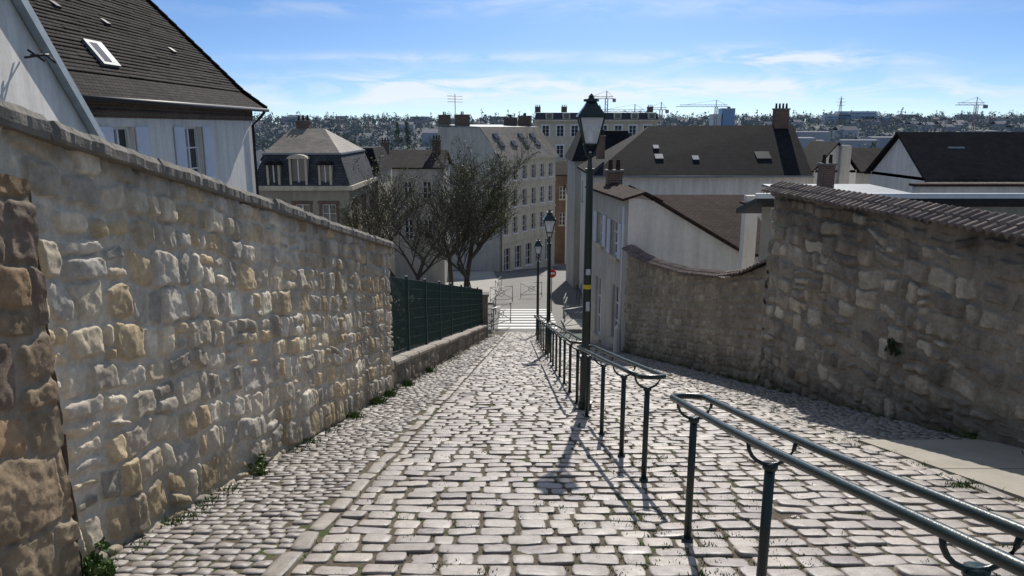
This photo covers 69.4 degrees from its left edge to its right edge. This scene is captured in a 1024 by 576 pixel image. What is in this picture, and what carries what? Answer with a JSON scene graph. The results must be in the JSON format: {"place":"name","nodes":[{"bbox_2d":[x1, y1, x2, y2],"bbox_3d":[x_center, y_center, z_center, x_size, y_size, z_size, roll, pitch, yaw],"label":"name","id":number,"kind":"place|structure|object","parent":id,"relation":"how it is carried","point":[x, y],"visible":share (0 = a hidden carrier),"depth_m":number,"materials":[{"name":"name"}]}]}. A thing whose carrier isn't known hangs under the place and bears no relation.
{"place":"outdoors","nodes":[
{"label":"outdoors","id":0,"kind":"place"},
{"bbox_2d":[0,173,82,575],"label":"stone pier","id":1,"kind":"structure","parent":0,"point":[40,535],"depth_m":3.63,"materials":[{"name":"stone"}]},
{"bbox_2d":[404,182,431,237],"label":"window panes","id":2,"kind":"object","parent":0,"point":[411,224],"visible":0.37,"depth_m":59.93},
{"bbox_2d":[392,271,582,331],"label":"pavement","id":3,"kind":"structure","parent":0,"point":[484,281],"depth_m":60.35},
{"bbox_2d":[399,263,582,331],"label":"road","id":4,"kind":"structure","parent":0,"point":[523,311],"depth_m":49.78,"materials":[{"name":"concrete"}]},
{"bbox_2d":[151,0,1023,123],"label":"sky","id":5,"kind":"structure","parent":0,"point":[349,58],"materials":[{"name":"blue"}]},
{"bbox_2d":[256,122,988,339],"bbox_3d":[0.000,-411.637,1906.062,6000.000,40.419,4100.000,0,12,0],"label":"terrain","id":6,"kind":"structure","parent":0,"point":[578,334],"depth_m":1034.70,"materials":[{"name":"plant"}]},
{"bbox_2d":[0,0,89,133],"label":"walls","id":7,"kind":"structure","parent":6,"relation":"on","point":[33,84],"depth_m":9.75,"materials":[{"name":"white paint"}]},
{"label":"roof","id":8,"kind":"object","parent":7,"relation":"on","visible":0},
{"bbox_2d":[12,0,105,139],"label":"bargeboard","id":9,"kind":"object","parent":8,"relation":"attached to","point":[37,31],"visible":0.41,"depth_m":10.43,"materials":[{"name":"wood"}]},
{"bbox_2d":[94,117,255,193],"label":"walls","id":10,"kind":"structure","parent":6,"relation":"on","point":[233,152],"depth_m":22.52,"materials":[{"name":"white paint"}]},
{"bbox_2d":[113,127,199,172],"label":"window frames","id":11,"kind":"structure","parent":10,"relation":"attached to","point":[116,136],"depth_m":20.89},
{"bbox_2d":[113,129,196,170],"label":"window panes","id":12,"kind":"object","parent":11,"relation":"in","point":[121,134],"visible":0.1,"depth_m":21.16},
{"bbox_2d":[100,127,215,178],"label":"shutters","id":13,"kind":"object","parent":10,"relation":"attached to","point":[137,129],"visible":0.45,"depth_m":19.85,"materials":[{"name":"paint"}]},
{"bbox_2d":[102,130,214,176],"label":"shutter slats","id":14,"kind":"object","parent":13,"relation":"attached to","point":[177,147],"visible":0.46,"depth_m":20.03,"materials":[{"name":"paint"}]},
{"bbox_2d":[85,100,254,120],"bbox_3d":[-12.995,-4.555,18.965,8.170,0.420,13.600,0,12,0],"label":"brick frieze","id":15,"kind":"object","parent":10,"relation":"on","point":[112,109],"visible":0.41,"depth_m":18.85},
{"bbox_2d":[68,70,263,107],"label":"roof","id":16,"kind":"structure","parent":15,"relation":"on","point":[88,83],"depth_m":18.35,"materials":[{"name":"tile"}]},
{"bbox_2d":[81,38,120,67],"bbox_3d":[-9.520,-5.425,17.138,0.499,0.608,0.750,0,12,0],"label":"skylight frame","id":17,"kind":"object","parent":16,"relation":"on","point":[98,57],"visible":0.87,"depth_m":16.84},
{"bbox_2d":[28,0,241,91],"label":"roof tile courses","id":18,"kind":"object","parent":16,"relation":"on","point":[137,38],"visible":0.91,"depth_m":19.22,"materials":[{"name":"tile"}]},
{"bbox_2d":[81,94,268,111],"bbox_3d":[-8.560,-4.706,18.907,0.120,0.140,14.350,0,12,0],"label":"gutter","id":19,"kind":"object","parent":16,"relation":"attached to","point":[86,97],"visible":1,"depth_m":18.05,"materials":[{"name":"metal"}]},
{"bbox_2d":[146,0,267,108],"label":"hip tiles","id":20,"kind":"object","parent":16,"relation":"attached to","point":[190,40],"visible":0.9,"depth_m":24.09,"materials":[{"name":"brown ceramic"}]},
{"bbox_2d":[251,112,265,194],"bbox_3d":[-8.744,-1.927,26.365,0.525,8.533,0.102,-8,15,-34],"label":"downpipe","id":21,"kind":"object","parent":10,"relation":"attached to","point":[254,150],"visible":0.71,"depth_m":25.60,"materials":[{"name":"metal"}]},
{"bbox_2d":[257,115,378,234],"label":"mansard villa","id":22,"kind":"object","parent":6,"relation":"on","point":[304,165],"visible":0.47,"depth_m":41.88,"materials":[{"name":"stone"}]},
{"bbox_2d":[297,205,335,221],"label":"window panes","id":23,"kind":"structure","parent":22,"relation":"in","point":[306,207],"depth_m":42.21,"materials":[{"name":"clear glass"}]},
{"bbox_2d":[272,119,431,149],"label":"tree line","id":24,"kind":"object","parent":6,"relation":"on","point":[397,140],"visible":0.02,"depth_m":285.68,"materials":[{"name":"green plant"}]},
{"bbox_2d":[331,152,435,294],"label":"budding tree","id":25,"kind":"object","parent":6,"relation":"on","point":[369,214],"visible":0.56,"depth_m":43.14,"materials":[{"name":"brown plant"}]},
{"bbox_2d":[375,168,395,290],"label":"walls","id":26,"kind":"structure","parent":6,"relation":"on","point":[392,256],"depth_m":53.90,"materials":[{"name":"beige paint"}]},
{"bbox_2d":[359,146,393,171],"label":"roof","id":27,"kind":"structure","parent":26,"relation":"on","point":[384,159],"depth_m":50.88,"materials":[{"name":"stone"}]},
{"bbox_2d":[367,182,414,239],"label":"bare tree","id":28,"kind":"object","parent":6,"relation":"on","point":[393,231],"visible":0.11,"depth_m":47.99,"materials":[{"name":"brown plant"}]},
{"bbox_2d":[392,169,443,283],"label":"walls","id":29,"kind":"structure","parent":6,"relation":"on","point":[434,273],"depth_m":60.67,"materials":[{"name":"grey paint"}]},
{"bbox_2d":[353,169,484,303],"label":"bare tree","id":30,"kind":"object","parent":6,"relation":"on","point":[419,229],"visible":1,"depth_m":40.64,"materials":[{"name":"brown plant"}]},
{"bbox_2d":[442,164,450,283],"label":"building","id":31,"kind":"structure","parent":6,"relation":"on","point":[446,277],"depth_m":63.23,"materials":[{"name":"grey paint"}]},
{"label":"gable walls","id":32,"kind":"object","parent":31,"relation":"on","visible":0},
{"bbox_2d":[387,150,450,168],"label":"roof","id":33,"kind":"structure","parent":32,"relation":"on","point":[417,159],"depth_m":60.59,"materials":[{"name":"brown ceramic"}]},
{"bbox_2d":[381,140,440,152],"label":"chimney brick frieze","id":34,"kind":"object","parent":33,"relation":"on","point":[386,146],"visible":0.68,"depth_m":61.65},
{"bbox_2d":[397,170,505,287],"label":"bare tree","id":35,"kind":"object","parent":6,"relation":"on","point":[461,268],"visible":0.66,"depth_m":43.63,"materials":[{"name":"brown plant"}]},
{"bbox_2d":[416,137,525,284],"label":"bare tree","id":36,"kind":"object","parent":6,"relation":"on","point":[450,273],"visible":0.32,"depth_m":52.52,"materials":[{"name":"brown plant"}]},
{"bbox_2d":[449,154,499,271],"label":"side walls","id":37,"kind":"structure","parent":6,"relation":"on","point":[486,257],"depth_m":79.74,"materials":[{"name":"grey paint"}]},
{"bbox_2d":[438,127,497,158],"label":"gable walls","id":38,"kind":"structure","parent":37,"relation":"on","point":[476,139],"depth_m":78.75,"materials":[{"name":"grey paint"}]},
{"bbox_2d":[437,124,533,127],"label":"flat roof","id":39,"kind":"structure","parent":38,"relation":"on","point":[476,126],"depth_m":81.58,"materials":[{"name":"metal"}]},
{"bbox_2d":[438,115,531,126],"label":"chimney brick frieze","id":40,"kind":"object","parent":39,"relation":"on","point":[462,120],"visible":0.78,"depth_m":80.23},
{"bbox_2d":[479,127,557,157],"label":"roof","id":41,"kind":"structure","parent":38,"relation":"attached to","point":[506,135],"depth_m":81.41,"materials":[{"name":"tile"}]},
{"bbox_2d":[492,133,540,146],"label":"rooflights","id":42,"kind":"object","parent":41,"relation":"on","point":[514,143],"visible":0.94,"depth_m":82.23,"materials":[{"name":"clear glass"}]},
{"bbox_2d":[425,133,540,286],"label":"budding tree","id":43,"kind":"object","parent":6,"relation":"on","point":[492,202],"visible":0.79,"depth_m":45.93,"materials":[{"name":"brown plant"}]},
{"bbox_2d":[499,158,555,271],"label":"walls","id":44,"kind":"structure","parent":6,"relation":"on","point":[527,214],"depth_m":83.32,"materials":[{"name":"paint"}]},
{"bbox_2d":[478,163,550,270],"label":"window frames","id":45,"kind":"structure","parent":44,"relation":"attached to","point":[524,215],"depth_m":83.13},
{"bbox_2d":[455,163,549,270],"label":"window panes","id":46,"kind":"object","parent":45,"relation":"in","point":[527,253],"visible":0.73,"depth_m":82.95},
{"bbox_2d":[499,179,555,244],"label":"string courses","id":47,"kind":"object","parent":44,"relation":"attached to","point":[528,210],"visible":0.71,"depth_m":82.97,"materials":[{"name":"beige stone"}]},
{"bbox_2d":[498,155,558,160],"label":"cornice","id":48,"kind":"structure","parent":44,"relation":"attached to","point":[537,157],"depth_m":81.85,"materials":[{"name":"beige stone"}]},
{"bbox_2d":[555,176,566,262],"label":"walls","id":49,"kind":"structure","parent":6,"relation":"on","point":[560,206],"depth_m":94.52,"materials":[{"name":"orange brick"}]},
{"bbox_2d":[555,163,567,175],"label":"roof","id":50,"kind":"structure","parent":49,"relation":"on","point":[561,169],"depth_m":94.13,"materials":[{"name":"grey ceramic"}]},
{"bbox_2d":[118,332,1023,575],"bbox_3d":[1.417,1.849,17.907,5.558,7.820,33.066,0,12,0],"label":"street setts","id":51,"kind":"structure","parent":6,"relation":"on","point":[493,531],"depth_m":5.76,"materials":[{"name":"stone"}]},
{"bbox_2d":[81,536,116,575],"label":"leafy weed","id":52,"kind":"object","parent":51,"relation":"on","point":[102,566],"visible":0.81,"depth_m":4.12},
{"bbox_2d":[0,126,393,563],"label":"stone wall","id":53,"kind":"structure","parent":51,"relation":"on","point":[205,343],"depth_m":5.33,"materials":[{"name":"stone"}]},
{"bbox_2d":[247,450,267,475],"bbox_3d":[-2.254,1.594,6.585,0.206,0.220,0.329,0,12,0],"label":"weed","id":54,"kind":"object","parent":53,"relation":"attached to","point":[259,468],"depth_m":6.55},
{"bbox_2d":[393,328,486,390],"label":"stone wall","id":55,"kind":"structure","parent":51,"relation":"on","point":[413,368],"depth_m":16.35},
{"bbox_2d":[391,324,487,365],"bbox_3d":[-1.653,1.398,21.142,0.432,4.054,16.912,1,12,3],"label":"coping","id":56,"kind":"object","parent":55,"relation":"on","point":[398,358],"visible":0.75,"depth_m":16.40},
{"bbox_2d":[389,276,482,354],"bbox_3d":[-1.671,0.587,20.941,0.063,5.372,16.761,1,12,3],"label":"fence","id":57,"kind":"object","parent":56,"relation":"on","point":[445,310],"visible":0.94,"depth_m":17.01,"materials":[{"name":"metal"}]},
{"bbox_2d":[482,297,487,336],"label":"pillar","id":58,"kind":"structure","parent":51,"relation":"on","point":[485,310],"depth_m":29.69,"materials":[{"name":"stone"}]},
{"bbox_2d":[83,335,972,575],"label":"pavement setts","id":59,"kind":"structure","parent":51,"relation":"on","point":[853,426],"depth_m":6.66,"materials":[{"name":"stone"}]},
{"bbox_2d":[534,239,541,334],"bbox_3d":[1.110,0.010,31.730,0.361,4.270,0.361,0,12,0],"label":"street lamp","id":60,"kind":"object","parent":51,"relation":"on","point":[538,246],"visible":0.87,"depth_m":31.51,"materials":[{"name":"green metal"}]},
{"bbox_2d":[534,315,553,357],"bbox_3d":[0.950,1.434,23.853,0.250,3.111,9.229,0,12,0],"label":"handrail","id":61,"kind":"object","parent":51,"relation":"on","point":[542,331],"visible":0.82,"depth_m":22.17,"materials":[{"name":"metal"}]},
{"bbox_2d":[543,209,555,352],"bbox_3d":[1.050,-0.128,21.056,0.361,4.220,0.361,0,12,0],"label":"street lamp","id":62,"kind":"object","parent":51,"relation":"on","point":[549,219],"visible":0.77,"depth_m":20.87,"materials":[{"name":"green metal"}]},
{"bbox_2d":[546,324,581,403],"bbox_3d":[0.959,1.293,14.560,0.267,2.714,7.529,0,12,0],"label":"handrail","id":63,"kind":"object","parent":51,"relation":"on","point":[564,339],"visible":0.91,"depth_m":13.34,"materials":[{"name":"metal"}]},
{"bbox_2d":[106,335,1023,575],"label":"grass and weeds","id":64,"kind":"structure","parent":51,"relation":"on","point":[376,400],"depth_m":6.14,"materials":[{"name":"plant"}]},
{"bbox_2d":[576,93,606,409],"bbox_3d":[1.020,-0.365,9.951,0.361,4.360,0.361,0,12,0],"label":"street lamp","id":65,"kind":"object","parent":51,"relation":"on","point":[591,115],"visible":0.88,"depth_m":9.79,"materials":[{"name":"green metal"}]},
{"bbox_2d":[590,191,628,350],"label":"street walls","id":66,"kind":"structure","parent":51,"relation":"on","point":[606,269],"depth_m":23.54,"materials":[{"name":"grey paint"}]},
{"bbox_2d":[591,242,618,343],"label":"sills","id":67,"kind":"structure","parent":66,"relation":"attached to","point":[593,334],"depth_m":23.82,"materials":[{"name":"beige stone"}]},
{"bbox_2d":[593,211,621,259],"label":"shutters","id":68,"kind":"object","parent":66,"relation":"attached to","point":[609,232],"visible":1,"depth_m":23.12,"materials":[{"name":"paint"}]},
{"bbox_2d":[593,215,619,256],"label":"shutter slats","id":69,"kind":"object","parent":68,"relation":"attached to","point":[607,235],"visible":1,"depth_m":23.14,"materials":[{"name":"paint"}]},
{"bbox_2d":[597,213,619,334],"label":"window frames","id":70,"kind":"structure","parent":66,"relation":"attached to","point":[616,320],"depth_m":23.19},
{"bbox_2d":[619,205,624,326],"bbox_3d":[3.197,-0.304,21.581,0.065,4.200,0.065,5,13,22],"label":"downpipe","id":71,"kind":"object","parent":66,"relation":"attached to","point":[622,254],"visible":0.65,"depth_m":21.48,"materials":[{"name":"metal"}]},
{"bbox_2d":[613,324,620,352],"bbox_3d":[3.050,1.494,21.410,0.240,0.900,0.228,0,12,0],"label":"stone bollard","id":72,"kind":"object","parent":51,"relation":"on","point":[617,340],"visible":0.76,"depth_m":21.33,"materials":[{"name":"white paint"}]},
{"bbox_2d":[577,345,665,482],"bbox_3d":[1.044,1.187,7.971,0.266,1.843,3.862,-1,12,-2],"label":"handrail","id":73,"kind":"object","parent":51,"relation":"on","point":[659,376],"visible":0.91,"depth_m":7.12,"materials":[{"name":"metal"}]},
{"bbox_2d":[261,332,1023,575],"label":"kerb stones","id":74,"kind":"object","parent":51,"relation":"on","point":[284,563],"visible":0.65,"depth_m":6.42,"materials":[{"name":"stone"}]},
{"bbox_2d":[623,254,766,384],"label":"stone wall","id":75,"kind":"structure","parent":51,"relation":"on","point":[712,325],"depth_m":16.18,"materials":[{"name":"stone"}]},
{"bbox_2d":[691,270,768,379],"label":"wall","id":76,"kind":"structure","parent":51,"relation":"on","point":[766,285],"depth_m":13.13,"materials":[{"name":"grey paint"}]},
{"bbox_2d":[622,244,765,277],"bbox_3d":[3.988,-0.793,17.132,0.508,1.291,8.467,-2,12,-8],"label":"tile coping","id":77,"kind":"object","parent":76,"relation":"on","point":[638,253],"visible":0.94,"depth_m":16.86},
{"bbox_2d":[670,393,1023,575],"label":"handrail","id":78,"kind":"object","parent":51,"relation":"on","point":[998,558],"visible":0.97,"depth_m":2.59,"materials":[{"name":"metal"}]},
{"bbox_2d":[758,193,1023,448],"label":"tall stone wall","id":79,"kind":"structure","parent":51,"relation":"on","point":[849,292],"depth_m":9.48,"materials":[{"name":"stone"}]},
{"bbox_2d":[884,337,900,356],"bbox_3d":[4.902,0.766,9.548,0.125,0.271,0.300,0,12,0],"label":"wall plant","id":80,"kind":"object","parent":79,"relation":"attached to","point":[891,344],"depth_m":9.49,"materials":[{"name":"green plant"}]},
{"bbox_2d":[858,440,1023,499],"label":"slab","id":81,"kind":"structure","parent":51,"relation":"on","point":[997,466],"depth_m":7.13,"materials":[{"name":"concrete"}]},
{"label":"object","id":82,"kind":"object","parent":51,"relation":"on","visible":0},
{"bbox_2d":[761,181,1023,240],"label":"tile coping","id":83,"kind":"object","parent":82,"relation":"on","point":[995,222],"visible":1,"depth_m":9.07,"materials":[{"name":"tile"}]},
{"bbox_2d":[534,105,659,162],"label":"stone apartment block","id":84,"kind":"structure","parent":6,"relation":"on","point":[559,130],"depth_m":117.34,"materials":[{"name":"beige stone"}]},
{"bbox_2d":[543,126,648,157],"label":"window panes","id":85,"kind":"structure","parent":84,"relation":"in","point":[559,128],"depth_m":117.66,"materials":[{"name":"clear glass"}]},
{"bbox_2d":[565,130,629,287],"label":"dark roof house","id":86,"kind":"structure","parent":6,"relation":"on","point":[575,156],"depth_m":58.82,"materials":[{"name":"grey paint"}]},
{"bbox_2d":[252,114,1023,169],"bbox_3d":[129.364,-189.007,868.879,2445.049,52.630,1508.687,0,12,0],"label":"distant town","id":87,"kind":"object","parent":6,"relation":"on","point":[805,137],"visible":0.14,"depth_m":930.09},
{"bbox_2d":[253,107,1023,150],"bbox_3d":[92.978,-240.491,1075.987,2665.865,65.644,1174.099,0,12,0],"label":"distant trees","id":88,"kind":"object","parent":6,"relation":"on","point":[262,143],"visible":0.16,"depth_m":987.90,"materials":[{"name":"green plant"}]},
{"bbox_2d":[256,109,1023,124],"bbox_3d":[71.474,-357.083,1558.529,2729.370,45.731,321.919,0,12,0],"label":"distant trees","id":89,"kind":"object","parent":6,"relation":"on","point":[810,116],"visible":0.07,"depth_m":1521.93,"materials":[{"name":"green plant"}]},
{"bbox_2d":[624,198,738,339],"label":"walls","id":90,"kind":"structure","parent":6,"relation":"on","point":[655,229],"depth_m":21.22,"materials":[{"name":"white paint"}]},
{"bbox_2d":[585,180,738,250],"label":"roof","id":91,"kind":"structure","parent":90,"relation":"on","point":[620,192],"depth_m":21.64,"materials":[{"name":"tile"}]},
{"bbox_2d":[605,172,622,184],"bbox_3d":[3.350,-3.583,24.294,0.500,0.450,0.400,0,12,0],"label":"red chimney brick","id":92,"kind":"object","parent":91,"relation":"on","point":[614,177],"visible":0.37,"depth_m":24.09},
{"bbox_2d":[579,171,807,292],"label":"walls","id":93,"kind":"structure","parent":6,"relation":"on","point":[702,185],"depth_m":45.02,"materials":[{"name":"white paint"}]},
{"bbox_2d":[577,125,812,175],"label":"roof","id":94,"kind":"structure","parent":93,"relation":"on","point":[723,150],"depth_m":46.52,"materials":[{"name":"stone"}]},
{"bbox_2d":[596,110,789,158],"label":"red chimney brick","id":95,"kind":"object","parent":94,"relation":"on","point":[780,119],"visible":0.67,"depth_m":48.41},
{"bbox_2d":[593,176,814,176],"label":"gutter","id":96,"kind":"object","parent":94,"relation":"attached to","point":[711,176],"visible":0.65,"depth_m":44.49,"materials":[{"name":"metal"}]},
{"bbox_2d":[635,195,760,263],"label":"outbuilding","id":97,"kind":"structure","parent":6,"relation":"on","point":[718,215],"depth_m":28.76,"materials":[{"name":"tile"}]},
{"bbox_2d":[709,108,734,125],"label":"blue tower","id":98,"kind":"structure","parent":6,"relation":"on","point":[725,116],"depth_m":780.04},
{"bbox_2d":[738,195,757,268],"bbox_3d":[5.520,0.523,17.667,0.380,5.450,0.400,0,12,0],"label":"rendered chimney stack","id":99,"kind":"object","parent":6,"relation":"on","point":[748,232],"visible":0.37,"depth_m":17.18,"materials":[{"name":"white paint"}]},
{"bbox_2d":[803,141,859,183],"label":"white cottage","id":100,"kind":"structure","parent":6,"relation":"on","point":[847,169],"depth_m":45.48,"materials":[{"name":"paint"}]},
{"bbox_2d":[762,155,908,192],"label":"zinc roofed shed","id":101,"kind":"structure","parent":6,"relation":"on","point":[826,175],"depth_m":28.59,"materials":[{"name":"beige paint"}]},
{"bbox_2d":[821,111,890,124],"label":"office block","id":102,"kind":"structure","parent":6,"relation":"on","point":[854,115],"depth_m":1266.15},
{"bbox_2d":[855,173,870,183],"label":"walls","id":103,"kind":"structure","parent":6,"relation":"on","point":[862,178],"depth_m":54.53,"materials":[{"name":"grey paint"}]},
{"bbox_2d":[803,148,882,172],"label":"roof","id":104,"kind":"structure","parent":103,"relation":"on","point":[862,158],"depth_m":56.21,"materials":[{"name":"brown ceramic"}]},
{"bbox_2d":[758,207,1023,261],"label":"walls","id":105,"kind":"structure","parent":6,"relation":"on","point":[765,233],"depth_m":14.25,"materials":[{"name":"beige paint"}]},
{"bbox_2d":[736,198,1023,212],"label":"roof","id":106,"kind":"structure","parent":105,"relation":"on","point":[755,205],"depth_m":13.73,"materials":[{"name":"metal"}]},
{"bbox_2d":[755,193,1023,197],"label":"white coping","id":107,"kind":"object","parent":106,"relation":"on","point":[944,195],"visible":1,"depth_m":13.60,"materials":[{"name":"paint"}]},
{"bbox_2d":[870,171,1023,192],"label":"walls","id":108,"kind":"structure","parent":6,"relation":"on","point":[896,182],"depth_m":37.41,"materials":[{"name":"white paint"}]},
{"bbox_2d":[873,139,922,179],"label":"gable walls","id":109,"kind":"structure","parent":108,"relation":"on","point":[896,159],"depth_m":37.31,"materials":[{"name":"white paint"}]},
{"bbox_2d":[864,132,1023,181],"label":"roof","id":110,"kind":"structure","parent":108,"relation":"on","point":[989,157],"depth_m":35.74,"materials":[{"name":"stone"}]},
{"bbox_2d":[912,186,1023,192],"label":"wall","id":111,"kind":"structure","parent":6,"relation":"on","point":[967,189],"depth_m":29.85,"materials":[{"name":"white paint"}]},
{"bbox_2d":[909,183,1023,186],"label":"coping","id":112,"kind":"object","parent":111,"relation":"on","point":[967,184],"visible":1,"depth_m":29.71,"materials":[{"name":"tile"}]},
{"bbox_2d":[958,97,987,131],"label":"tower crane","id":113,"kind":"object","parent":6,"relation":"on","point":[976,110],"visible":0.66,"depth_m":485.54,"materials":[{"name":"paint"}]},
{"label":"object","id":114,"kind":"object","parent":6,"relation":"on","visible":0},
{"bbox_2d":[0,100,393,247],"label":"coping","id":115,"kind":"object","parent":114,"relation":"on","point":[23,120],"visible":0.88,"depth_m":4.71,"materials":[{"name":"stone"}]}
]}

